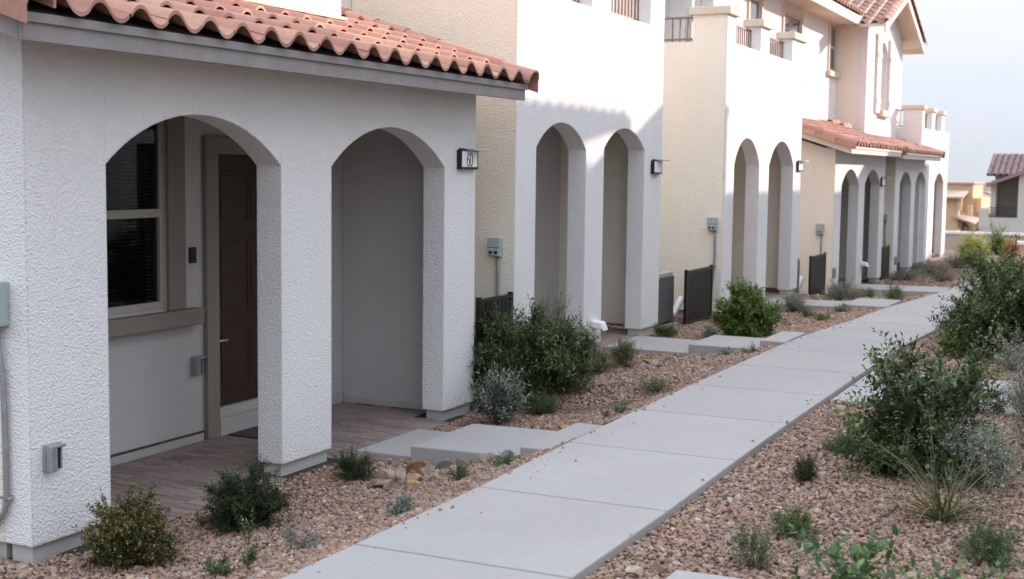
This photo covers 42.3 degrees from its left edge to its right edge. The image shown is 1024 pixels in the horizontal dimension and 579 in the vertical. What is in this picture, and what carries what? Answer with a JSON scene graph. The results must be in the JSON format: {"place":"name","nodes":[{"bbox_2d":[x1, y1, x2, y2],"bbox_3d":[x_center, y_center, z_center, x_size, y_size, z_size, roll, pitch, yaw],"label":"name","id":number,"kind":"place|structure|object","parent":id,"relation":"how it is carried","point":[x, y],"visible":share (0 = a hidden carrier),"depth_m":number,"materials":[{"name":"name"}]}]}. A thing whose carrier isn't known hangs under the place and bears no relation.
{"place":"outdoors","nodes":[
{"label":"outdoors","id":0,"kind":"place"},
{"bbox_2d":[0,182,1023,578],"bbox_3d":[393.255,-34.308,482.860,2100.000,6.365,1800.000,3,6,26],"label":"ground","id":1,"kind":"structure","parent":0,"point":[966,268],"depth_m":7.90,"materials":[{"name":"brown gravel"}]},
{"bbox_2d":[70,481,188,573],"bbox_3d":[-2.108,1.302,7.328,0.582,0.491,0.628,3,6,26],"label":"myrtle shrub","id":2,"kind":"object","parent":1,"relation":"on","point":[132,535],"visible":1,"depth_m":7.25,"materials":[{"name":"green plant"}]},
{"bbox_2d":[200,550,237,577],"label":"herb","id":3,"kind":"object","parent":1,"relation":"on","point":[220,568],"visible":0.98,"depth_m":6.87,"materials":[{"name":"green plant"}]},
{"bbox_2d":[193,453,296,535],"bbox_3d":[-1.655,1.249,8.119,0.679,0.452,0.577,3,6,26],"label":"dark round shrub","id":4,"kind":"object","parent":1,"relation":"on","point":[232,503],"visible":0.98,"depth_m":8.02,"materials":[{"name":"green plant"}]},
{"bbox_2d":[238,508,270,572],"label":"upright sprig","id":5,"kind":"object","parent":1,"relation":"on","point":[249,557],"visible":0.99,"depth_m":6.86,"materials":[{"name":"green plant"}]},
{"bbox_2d":[0,0,538,563],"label":"townhouse","id":6,"kind":"structure","parent":1,"relation":"on","point":[296,178],"depth_m":9.74,"materials":[{"name":"white paint"}]},
{"bbox_2d":[0,281,13,521],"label":"electrical box","id":7,"kind":"object","parent":6,"relation":"attached to","point":[6,496],"visible":1,"depth_m":7.33,"materials":[{"name":"grey metal"}]},
{"bbox_2d":[43,441,65,472],"bbox_3d":[-2.569,0.943,7.435,0.065,0.156,0.124,3,6,26],"label":"outlet cover","id":8,"kind":"object","parent":6,"relation":"attached to","point":[52,457],"visible":1,"depth_m":7.39,"materials":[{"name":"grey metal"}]},
{"bbox_2d":[106,121,165,315],"bbox_3d":[-2.926,-0.552,9.678,0.109,1.470,1.040,3,6,26],"label":"window","id":9,"kind":"structure","parent":6,"relation":"in","point":[137,212],"depth_m":9.97,"materials":[{"name":"beige plastic"}]},
{"bbox_2d":[189,247,196,262],"bbox_3d":[-2.514,-0.271,10.426,0.023,0.125,0.077,3,6,26],"label":"doorbell plate","id":10,"kind":"object","parent":6,"relation":"attached to","point":[192,254],"visible":1,"depth_m":10.41,"materials":[{"name":"black plastic"}]},
{"bbox_2d":[191,355,205,375],"bbox_3d":[-2.493,0.606,10.525,0.065,0.156,0.124,3,6,26],"label":"outlet cover","id":11,"kind":"object","parent":6,"relation":"attached to","point":[197,365],"visible":1,"depth_m":10.48,"materials":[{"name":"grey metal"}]},
{"bbox_2d":[218,154,257,405],"bbox_3d":[-2.252,-0.090,11.143,0.135,2.080,0.915,3,6,26],"label":"door","id":12,"kind":"structure","parent":6,"relation":"in","point":[237,174],"depth_m":11.07,"materials":[{"name":"brown paint"}]},
{"bbox_2d":[228,426,257,438],"bbox_3d":[-1.974,1.172,11.125,0.420,0.012,0.780,3,6,26],"label":"doormat","id":13,"kind":"object","parent":6,"relation":"on","point":[251,432],"visible":0.29,"depth_m":10.89,"materials":[{"name":"grey fabric"}]},
{"bbox_2d":[457,148,488,169],"bbox_3d":[-0.346,-1.160,11.755,0.135,0.185,0.360,3,6,26],"label":"house number sign","id":14,"kind":"object","parent":6,"relation":"attached to","point":[467,158],"visible":1,"depth_m":11.70,"materials":[{"name":"white metal"}]},
{"bbox_2d":[278,518,324,549],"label":"grey herb","id":15,"kind":"object","parent":1,"relation":"on","point":[292,537],"visible":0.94,"depth_m":7.26,"materials":[{"name":"brown plant"}]},
{"bbox_2d":[328,444,378,483],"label":"rosemary tuft","id":16,"kind":"object","parent":1,"relation":"on","point":[350,466],"visible":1,"depth_m":9.36,"materials":[{"name":"green plant"}]},
{"bbox_2d":[377,469,396,480],"bbox_3d":[-0.867,1.321,9.349,0.133,0.100,0.176,-4,7,-42],"label":"rock","id":17,"kind":"object","parent":1,"relation":"on","point":[385,474],"visible":0.66,"depth_m":9.31,"materials":[{"name":"beige stone"}]},
{"bbox_2d":[383,479,397,491],"bbox_3d":[-0.834,1.334,8.981,0.077,0.105,0.132,3,6,26],"label":"rock","id":18,"kind":"object","parent":1,"relation":"on","point":[388,484],"visible":0.76,"depth_m":8.94,"materials":[{"name":"grey stone"}]},
{"bbox_2d":[382,493,415,515],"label":"grey herb","id":19,"kind":"object","parent":1,"relation":"on","point":[401,507],"visible":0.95,"depth_m":7.70,"materials":[{"name":"brown plant"}]},
{"bbox_2d":[394,468,405,480],"bbox_3d":[-0.778,1.320,9.284,0.082,0.134,0.153,1,5,4],"label":"rock","id":20,"kind":"object","parent":1,"relation":"on","point":[400,474],"visible":0.77,"depth_m":9.24,"materials":[{"name":"beige stone"}]},
{"bbox_2d":[356,429,448,460],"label":"step slab","id":21,"kind":"structure","parent":1,"relation":"on","point":[396,448],"depth_m":10.39,"materials":[{"name":"concrete"}]},
{"bbox_2d":[405,480,421,488],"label":"rock","id":22,"kind":"object","parent":1,"relation":"on","point":[409,484],"visible":0.81,"depth_m":8.87,"materials":[{"name":"beige stone"}]},
{"bbox_2d":[406,460,430,472],"bbox_3d":[-0.680,1.295,9.602,0.171,0.140,0.156,3,6,26],"label":"rock","id":23,"kind":"object","parent":1,"relation":"on","point":[413,465],"visible":0.61,"depth_m":9.54,"materials":[{"name":"brown stone"}]},
{"bbox_2d":[415,465,435,475],"bbox_3d":[-0.607,1.293,9.328,0.115,0.108,0.119,3,6,26],"label":"rock","id":24,"kind":"object","parent":1,"relation":"on","point":[426,470],"visible":0.51,"depth_m":9.29,"materials":[{"name":"beige stone"}]},
{"bbox_2d":[435,458,455,469],"bbox_3d":[-0.478,1.269,9.568,0.165,0.097,0.079,1,5,7],"label":"rock","id":25,"kind":"object","parent":1,"relation":"on","point":[444,463],"visible":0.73,"depth_m":9.53,"materials":[{"name":"grey stone"}]},
{"bbox_2d":[441,460,470,480],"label":"creeping plant","id":26,"kind":"object","parent":1,"relation":"on","point":[459,472],"visible":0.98,"depth_m":8.87,"materials":[{"name":"green plant"}]},
{"bbox_2d":[411,424,555,465],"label":"step slab","id":27,"kind":"structure","parent":1,"relation":"on","point":[473,442],"depth_m":9.95,"materials":[{"name":"concrete"}]},
{"bbox_2d":[475,292,512,404],"bbox_3d":[-0.166,0.546,12.487,0.044,1.000,0.710,3,6,26],"label":"slatted screen","id":28,"kind":"object","parent":1,"relation":"on","point":[484,304],"visible":0.4,"depth_m":12.27,"materials":[{"name":"brown metal"}]},
{"bbox_2d":[464,360,531,425],"bbox_3d":[-0.096,0.911,11.435,0.572,0.639,0.547,-2,6,-24],"label":"silver leaf shrub","id":29,"kind":"object","parent":1,"relation":"on","point":[503,397],"visible":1,"depth_m":11.37,"materials":[{"name":"grey plant"}]},
{"bbox_2d":[483,450,520,466],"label":"creeping plant","id":30,"kind":"object","parent":1,"relation":"on","point":[509,457],"visible":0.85,"depth_m":9.07,"materials":[{"name":"green plant"}]},
{"bbox_2d":[351,0,664,368],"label":"townhouse","id":31,"kind":"structure","parent":1,"relation":"on","point":[567,192],"depth_m":14.41,"materials":[{"name":"white paint"}]},
{"bbox_2d":[487,237,502,295],"bbox_3d":[-0.172,0.079,12.854,0.139,1.169,0.104,3,6,26],"label":"electrical box","id":32,"kind":"object","parent":31,"relation":"attached to","point":[495,247],"visible":0.78,"depth_m":12.79,"materials":[{"name":"grey metal"}]},
{"bbox_2d":[590,318,607,335],"bbox_3d":[0.971,0.420,14.673,0.153,0.180,0.200,3,6,26],"label":"vent hood","id":33,"kind":"object","parent":31,"relation":"attached to","point":[596,324],"visible":0.91,"depth_m":14.62,"materials":[{"name":"white paint"}]},
{"bbox_2d":[651,159,669,173],"bbox_3d":[1.824,-1.509,16.251,0.135,0.180,0.330,3,6,26],"label":"house number sign","id":34,"kind":"object","parent":31,"relation":"attached to","point":[656,166],"visible":1,"depth_m":16.19,"materials":[{"name":"white metal"}]},
{"bbox_2d":[467,293,550,404],"bbox_3d":[-0.079,0.569,12.298,0.881,1.095,0.927,1,5,0],"label":"screen shrub","id":35,"kind":"object","parent":1,"relation":"on","point":[499,351],"visible":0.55,"depth_m":12.11,"materials":[{"name":"green plant"}]},
{"bbox_2d":[523,386,564,414],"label":"olive tuft","id":36,"kind":"object","parent":1,"relation":"on","point":[543,403],"visible":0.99,"depth_m":11.88,"materials":[{"name":"green plant"}]},
{"bbox_2d":[506,294,600,395],"bbox_3d":[0.288,0.534,12.490,1.126,0.996,1.146,3,6,26],"label":"oleander shrub","id":37,"kind":"object","parent":1,"relation":"on","point":[558,364],"visible":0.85,"depth_m":12.26,"materials":[{"name":"green plant"}]},
{"bbox_2d":[528,291,579,333],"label":"feathery shrub","id":38,"kind":"object","parent":1,"relation":"on","point":[558,313],"visible":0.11,"depth_m":12.74,"materials":[{"name":"green plant"}]},
{"bbox_2d":[520,423,603,456],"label":"step slab","id":39,"kind":"structure","parent":1,"relation":"on","point":[568,433],"depth_m":9.64,"materials":[{"name":"concrete"}]},
{"bbox_2d":[569,306,608,378],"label":"young shrub","id":40,"kind":"object","parent":1,"relation":"on","point":[589,341],"visible":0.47,"depth_m":12.72,"materials":[{"name":"green plant"}]},
{"bbox_2d":[576,334,625,373],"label":"olive tuft","id":41,"kind":"object","parent":1,"relation":"on","point":[601,366],"visible":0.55,"depth_m":13.10,"materials":[{"name":"green plant"}]},
{"bbox_2d":[613,400,630,412],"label":"seedling","id":42,"kind":"object","parent":1,"relation":"on","point":[621,409],"visible":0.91,"depth_m":10.77,"materials":[{"name":"green plant"}]},
{"bbox_2d":[603,333,641,367],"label":"olive tuft","id":43,"kind":"object","parent":1,"relation":"on","point":[622,350],"visible":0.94,"depth_m":13.53,"materials":[{"name":"green plant"}]},
{"bbox_2d":[625,565,642,574],"bbox_3d":[0.566,1.317,6.184,0.083,0.049,0.063,-1,6,-20],"label":"rock","id":44,"kind":"object","parent":1,"relation":"on","point":[632,569],"visible":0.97,"depth_m":6.17,"materials":[{"name":"beige stone"}]},
{"bbox_2d":[606,271,683,326],"bbox_3d":[1.781,0.150,17.880,0.900,0.873,1.483,3,6,26],"label":"air conditioner","id":45,"kind":"object","parent":1,"relation":"on","point":[668,310],"visible":0.18,"depth_m":17.56,"materials":[{"name":"plastic"}]},
{"bbox_2d":[603,336,698,354],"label":"step slab","id":46,"kind":"structure","parent":1,"relation":"on","point":[651,345],"depth_m":15.02,"materials":[{"name":"concrete"}]},
{"bbox_2d":[281,264,1023,578],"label":"walkway","id":47,"kind":"structure","parent":1,"relation":"on","point":[563,514],"depth_m":7.91,"materials":[{"name":"concrete"}]},
{"bbox_2d":[633,369,675,395],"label":"spreading plant","id":48,"kind":"object","parent":1,"relation":"on","point":[652,385],"visible":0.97,"depth_m":11.81,"materials":[{"name":"green plant"}]},
{"bbox_2d":[651,564,667,574],"bbox_3d":[0.695,1.319,6.201,0.084,0.077,0.056,5,7,40],"label":"rock","id":49,"kind":"object","parent":1,"relation":"on","point":[660,568],"visible":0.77,"depth_m":6.18,"materials":[{"name":"stone"}]},
{"bbox_2d":[650,320,678,337],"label":"tuft","id":50,"kind":"object","parent":1,"relation":"on","point":[669,331],"visible":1,"depth_m":16.13,"materials":[{"name":"green plant"}]},
{"bbox_2d":[683,265,712,324],"bbox_3d":[2.555,0.089,18.123,0.044,0.790,1.160,3,6,26],"label":"slatted screen","id":51,"kind":"object","parent":1,"relation":"on","point":[698,289],"visible":0.81,"depth_m":18.06,"materials":[{"name":"grey metal"}]},
{"bbox_2d":[666,570,740,578],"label":"step slab","id":52,"kind":"structure","parent":1,"relation":"on","point":[679,574],"depth_m":5.99,"materials":[{"name":"concrete"}]},
{"bbox_2d":[613,0,807,317],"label":"townhouse","id":53,"kind":"structure","parent":1,"relation":"on","point":[732,126],"depth_m":18.91,"materials":[{"name":"white paint"}]},
{"bbox_2d":[707,217,717,283],"bbox_3d":[2.807,-0.423,18.613,0.136,1.190,0.104,3,6,26],"label":"electrical box","id":54,"kind":"object","parent":53,"relation":"attached to","point":[712,223],"visible":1,"depth_m":18.56,"materials":[{"name":"grey metal"}]},
{"bbox_2d":[700,323,721,337],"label":"tuft","id":55,"kind":"object","parent":1,"relation":"on","point":[709,332],"visible":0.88,"depth_m":15.74,"materials":[{"name":"grey plant"}]},
{"bbox_2d":[688,335,764,353],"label":"step slab","id":56,"kind":"structure","parent":1,"relation":"on","point":[711,344],"depth_m":14.48,"materials":[{"name":"concrete"}]},
{"bbox_2d":[702,276,788,337],"bbox_3d":[2.819,0.224,15.830,1.064,0.799,0.980,3,6,26],"label":"round green shrub","id":57,"kind":"object","parent":1,"relation":"on","point":[745,311],"visible":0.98,"depth_m":15.66,"materials":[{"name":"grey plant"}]},
{"bbox_2d":[713,510,783,570],"bbox_3d":[1.126,1.184,6.300,0.313,0.296,0.299,0,5,-4],"label":"fern","id":58,"kind":"object","parent":1,"relation":"on","point":[760,554],"visible":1,"depth_m":6.29,"materials":[{"name":"green plant"}]},
{"bbox_2d":[760,331,805,346],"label":"step slab","id":59,"kind":"structure","parent":1,"relation":"on","point":[780,338],"depth_m":14.41,"materials":[{"name":"concrete"}]},
{"bbox_2d":[669,0,907,294],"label":"townhouse","id":60,"kind":"structure","parent":1,"relation":"on","point":[842,173],"depth_m":27.86,"materials":[{"name":"white paint"}]},
{"bbox_2d":[750,0,759,18],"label":"window","id":61,"kind":"structure","parent":60,"relation":"in","point":[755,4],"depth_m":25.48,"materials":[{"name":"white glass"}]},
{"bbox_2d":[785,11,800,32],"bbox_3d":[5.903,-5.197,28.050,0.064,1.250,1.500,3,6,26],"label":"window","id":62,"kind":"structure","parent":60,"relation":"in","point":[792,23],"depth_m":28.06,"materials":[{"name":"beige glass"}]},
{"bbox_2d":[815,224,823,253],"bbox_3d":[5.982,-0.714,25.775,0.152,1.141,0.104,3,6,26],"label":"electrical box","id":63,"kind":"object","parent":60,"relation":"attached to","point":[819,228],"visible":0.83,"depth_m":25.71,"materials":[{"name":"grey metal"}]},
{"bbox_2d":[830,26,835,70],"bbox_3d":[7.608,-5.747,31.551,0.064,1.050,0.750,3,6,26],"label":"window","id":64,"kind":"structure","parent":60,"relation":"in","point":[833,30],"depth_m":31.73,"materials":[{"name":"glass"}]},
{"bbox_2d":[761,497,819,543],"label":"fern","id":65,"kind":"object","parent":1,"relation":"on","point":[795,520],"visible":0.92,"depth_m":6.79,"materials":[{"name":"green plant"}]},
{"bbox_2d":[779,288,811,311],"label":"grey tuft","id":66,"kind":"object","parent":1,"relation":"on","point":[792,302],"visible":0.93,"depth_m":19.61,"materials":[{"name":"brown plant"}]},
{"bbox_2d":[789,450,819,483],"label":"fern","id":67,"kind":"object","parent":1,"relation":"on","point":[806,468],"visible":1,"depth_m":7.93,"materials":[{"name":"green plant"}]},
{"bbox_2d":[764,298,850,309],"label":"step slab","id":68,"kind":"structure","parent":1,"relation":"on","point":[821,304],"depth_m":20.27,"materials":[{"name":"concrete"}]},
{"bbox_2d":[808,252,825,294],"bbox_3d":[5.684,-0.242,24.626,0.044,0.840,1.240,3,6,26],"label":"slatted screen","id":69,"kind":"object","parent":1,"relation":"on","point":[817,273],"visible":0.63,"depth_m":24.56,"materials":[{"name":"brown metal"}]},
{"bbox_2d":[817,426,865,455],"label":"fern","id":70,"kind":"object","parent":1,"relation":"on","point":[833,447],"visible":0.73,"depth_m":8.70,"materials":[{"name":"green plant"}]},
{"bbox_2d":[824,274,867,299],"bbox_3d":[5.493,-0.040,21.840,0.792,0.457,0.779,2,5,15],"label":"silver brush","id":71,"kind":"object","parent":1,"relation":"on","point":[839,291],"visible":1,"depth_m":21.77,"materials":[{"name":"grey plant"}]},
{"bbox_2d":[809,451,886,484],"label":"dry grass","id":72,"kind":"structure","parent":1,"relation":"on","point":[850,478],"depth_m":7.99,"materials":[{"name":"plant"}]},
{"bbox_2d":[783,523,916,578],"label":"waxy plant","id":73,"kind":"object","parent":1,"relation":"on","point":[863,554],"visible":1,"depth_m":5.60,"materials":[{"name":"green plant"}]},
{"bbox_2d":[828,395,883,451],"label":"lime shoot","id":74,"kind":"object","parent":1,"relation":"on","point":[848,428],"visible":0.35,"depth_m":8.98,"materials":[{"name":"green plant"}]},
{"bbox_2d":[843,298,900,309],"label":"step slab","id":75,"kind":"structure","parent":1,"relation":"on","point":[869,303],"depth_m":20.11,"materials":[{"name":"concrete"}]},
{"bbox_2d":[880,245,889,279],"bbox_3d":[8.716,-0.620,30.920,0.044,0.800,0.950,3,6,26],"label":"slatted screen","id":76,"kind":"object","parent":1,"relation":"on","point":[885,256],"visible":0.97,"depth_m":30.90,"materials":[{"name":"grey metal"}]},
{"bbox_2d":[831,0,945,275],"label":"townhouse","id":77,"kind":"structure","parent":1,"relation":"on","point":[879,41],"depth_m":32.89,"materials":[{"name":"white paint"}]},
{"bbox_2d":[881,280,905,297],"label":"dark small shrub","id":78,"kind":"object","parent":1,"relation":"on","point":[896,288],"visible":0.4,"depth_m":24.41,"materials":[{"name":"green plant"}]},
{"bbox_2d":[884,287,907,299],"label":"green plant","id":79,"kind":"object","parent":1,"relation":"on","point":[895,296],"visible":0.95,"depth_m":21.78,"materials":[{"name":"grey plant"}]},
{"bbox_2d":[848,284,950,297],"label":"step slab","id":80,"kind":"structure","parent":1,"relation":"on","point":[915,290],"depth_m":25.51,"materials":[{"name":"concrete"}]},
{"bbox_2d":[886,267,921,280],"bbox_3d":[9.001,-0.350,30.487,0.819,0.370,0.752,1,5,0],"label":"dry brush","id":81,"kind":"object","parent":1,"relation":"on","point":[899,276],"visible":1,"depth_m":30.43,"materials":[{"name":"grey plant"}]},
{"bbox_2d":[896,105,948,265],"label":"townhouse","id":82,"kind":"structure","parent":1,"relation":"on","point":[923,125],"depth_m":37.54,"materials":[{"name":"white paint"}]},
{"bbox_2d":[830,409,1023,549],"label":"grass clump","id":83,"kind":"object","parent":1,"relation":"on","point":[937,511],"visible":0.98,"depth_m":7.11,"materials":[{"name":"green plant"}]},
{"bbox_2d":[831,314,1023,489],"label":"leafy shrub","id":84,"kind":"object","parent":1,"relation":"on","point":[898,427],"visible":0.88,"depth_m":8.10,"materials":[{"name":"green plant"}]},
{"bbox_2d":[833,371,1023,416],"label":"step slab","id":85,"kind":"structure","parent":1,"relation":"on","point":[859,383],"depth_m":11.13,"materials":[{"name":"concrete"}]},
{"bbox_2d":[916,258,949,271],"bbox_3d":[10.702,-0.631,33.733,0.895,0.426,0.740,-1,6,-21],"label":"dry brush","id":86,"kind":"object","parent":1,"relation":"on","point":[924,266],"visible":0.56,"depth_m":33.69,"materials":[{"name":"grey plant"}]},
{"bbox_2d":[922,260,951,276],"bbox_3d":[10.170,-0.496,31.688,0.867,0.457,0.882,3,6,26],"label":"dry brush","id":87,"kind":"object","parent":1,"relation":"on","point":[944,269],"visible":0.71,"depth_m":31.59,"materials":[{"name":"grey plant"}]},
{"bbox_2d":[926,270,958,281],"bbox_3d":[9.603,-0.317,29.567,0.764,0.345,0.729,3,6,26],"label":"dry brush","id":88,"kind":"object","parent":1,"relation":"on","point":[946,277],"visible":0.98,"depth_m":29.47,"materials":[{"name":"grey plant"}]},
{"bbox_2d":[943,250,966,267],"bbox_3d":[11.935,-0.817,35.474,0.743,0.494,0.783,3,6,26],"label":"dry brush","id":89,"kind":"object","parent":1,"relation":"on","point":[956,262],"visible":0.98,"depth_m":35.40,"materials":[{"name":"grey plant"}]},
{"bbox_2d":[929,322,996,360],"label":"leafy plant","id":90,"kind":"object","parent":1,"relation":"on","point":[955,351],"visible":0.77,"depth_m":13.27,"materials":[{"name":"green plant"}]},
{"bbox_2d":[905,548,1023,578],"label":"waxy plant","id":91,"kind":"object","parent":1,"relation":"on","point":[992,570],"visible":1,"depth_m":5.26,"materials":[{"name":"green plant"}]},
{"bbox_2d":[909,404,1023,496],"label":"silver shrub","id":92,"kind":"object","parent":1,"relation":"on","point":[984,451],"visible":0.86,"depth_m":7.78,"materials":[{"name":"grey plant"}]},
{"bbox_2d":[945,181,990,231],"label":"ochre house","id":93,"kind":"structure","parent":1,"relation":"on","point":[965,201],"depth_m":84.33,"materials":[{"name":"paint"}]},
{"bbox_2d":[953,244,988,265],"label":"shrub","id":94,"kind":"object","parent":1,"relation":"on","point":[965,257],"visible":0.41,"depth_m":35.38,"materials":[{"name":"green plant"}]},
{"bbox_2d":[954,222,991,257],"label":"shrub","id":95,"kind":"object","parent":1,"relation":"on","point":[969,241],"visible":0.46,"depth_m":38.37,"materials":[{"name":"green plant"}]},
{"bbox_2d":[926,233,1023,359],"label":"dense right shrub","id":96,"kind":"object","parent":1,"relation":"on","point":[1005,303],"visible":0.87,"depth_m":13.40,"materials":[{"name":"green plant"}]},
{"bbox_2d":[950,368,1014,417],"bbox_3d":[3.613,0.761,10.200,0.533,0.465,0.565,3,6,26],"label":"slab edge plant","id":97,"kind":"object","parent":1,"relation":"on","point":[996,406],"visible":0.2,"depth_m":10.17,"materials":[{"name":"grey plant"}]},
{"bbox_2d":[944,231,1023,249],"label":"garden wall","id":98,"kind":"structure","parent":1,"relation":"on","point":[951,238],"depth_m":61.76,"materials":[{"name":"white concrete"}]},
{"bbox_2d":[947,509,1023,568],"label":"fern","id":99,"kind":"object","parent":1,"relation":"on","point":[988,542],"visible":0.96,"depth_m":6.37,"materials":[{"name":"green plant"}]},
{"bbox_2d":[957,240,1023,318],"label":"shrub","id":100,"kind":"object","parent":1,"relation":"on","point":[992,275],"visible":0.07,"depth_m":15.89,"materials":[{"name":"green plant"}]},
{"bbox_2d":[969,153,1023,232],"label":"grey cream house","id":101,"kind":"structure","parent":1,"relation":"on","point":[1006,170],"depth_m":69.55,"materials":[{"name":"paint"}]},
{"bbox_2d":[984,216,1017,254],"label":"shrub","id":102,"kind":"object","parent":1,"relation":"on","point":[998,240],"visible":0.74,"depth_m":43.93,"materials":[{"name":"green plant"}]},
{"bbox_2d":[986,321,1023,370],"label":"silver sprigs","id":103,"kind":"object","parent":1,"relation":"on","point":[1007,358],"visible":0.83,"depth_m":12.41,"materials":[{"name":"grey plant"}]},
{"bbox_2d":[991,341,1023,446],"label":"wispy brush","id":104,"kind":"object","parent":1,"relation":"on","point":[1021,412],"visible":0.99,"depth_m":8.90,"materials":[{"name":"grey plant"}]},
{"bbox_2d":[995,342,1023,411],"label":"wispy brush","id":105,"kind":"object","parent":1,"relation":"on","point":[1018,394],"visible":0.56,"depth_m":10.03,"materials":[{"name":"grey plant"}]},
{"bbox_2d":[1002,237,1020,258],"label":"shrub","id":106,"kind":"object","parent":1,"relation":"on","point":[1016,247],"visible":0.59,"depth_m":40.53,"materials":[{"name":"orange plant"}]},
{"bbox_2d":[900,0,1023,181],"label":"sky","id":107,"kind":"structure","parent":0,"point":[971,67],"materials":[{"name":"white"}]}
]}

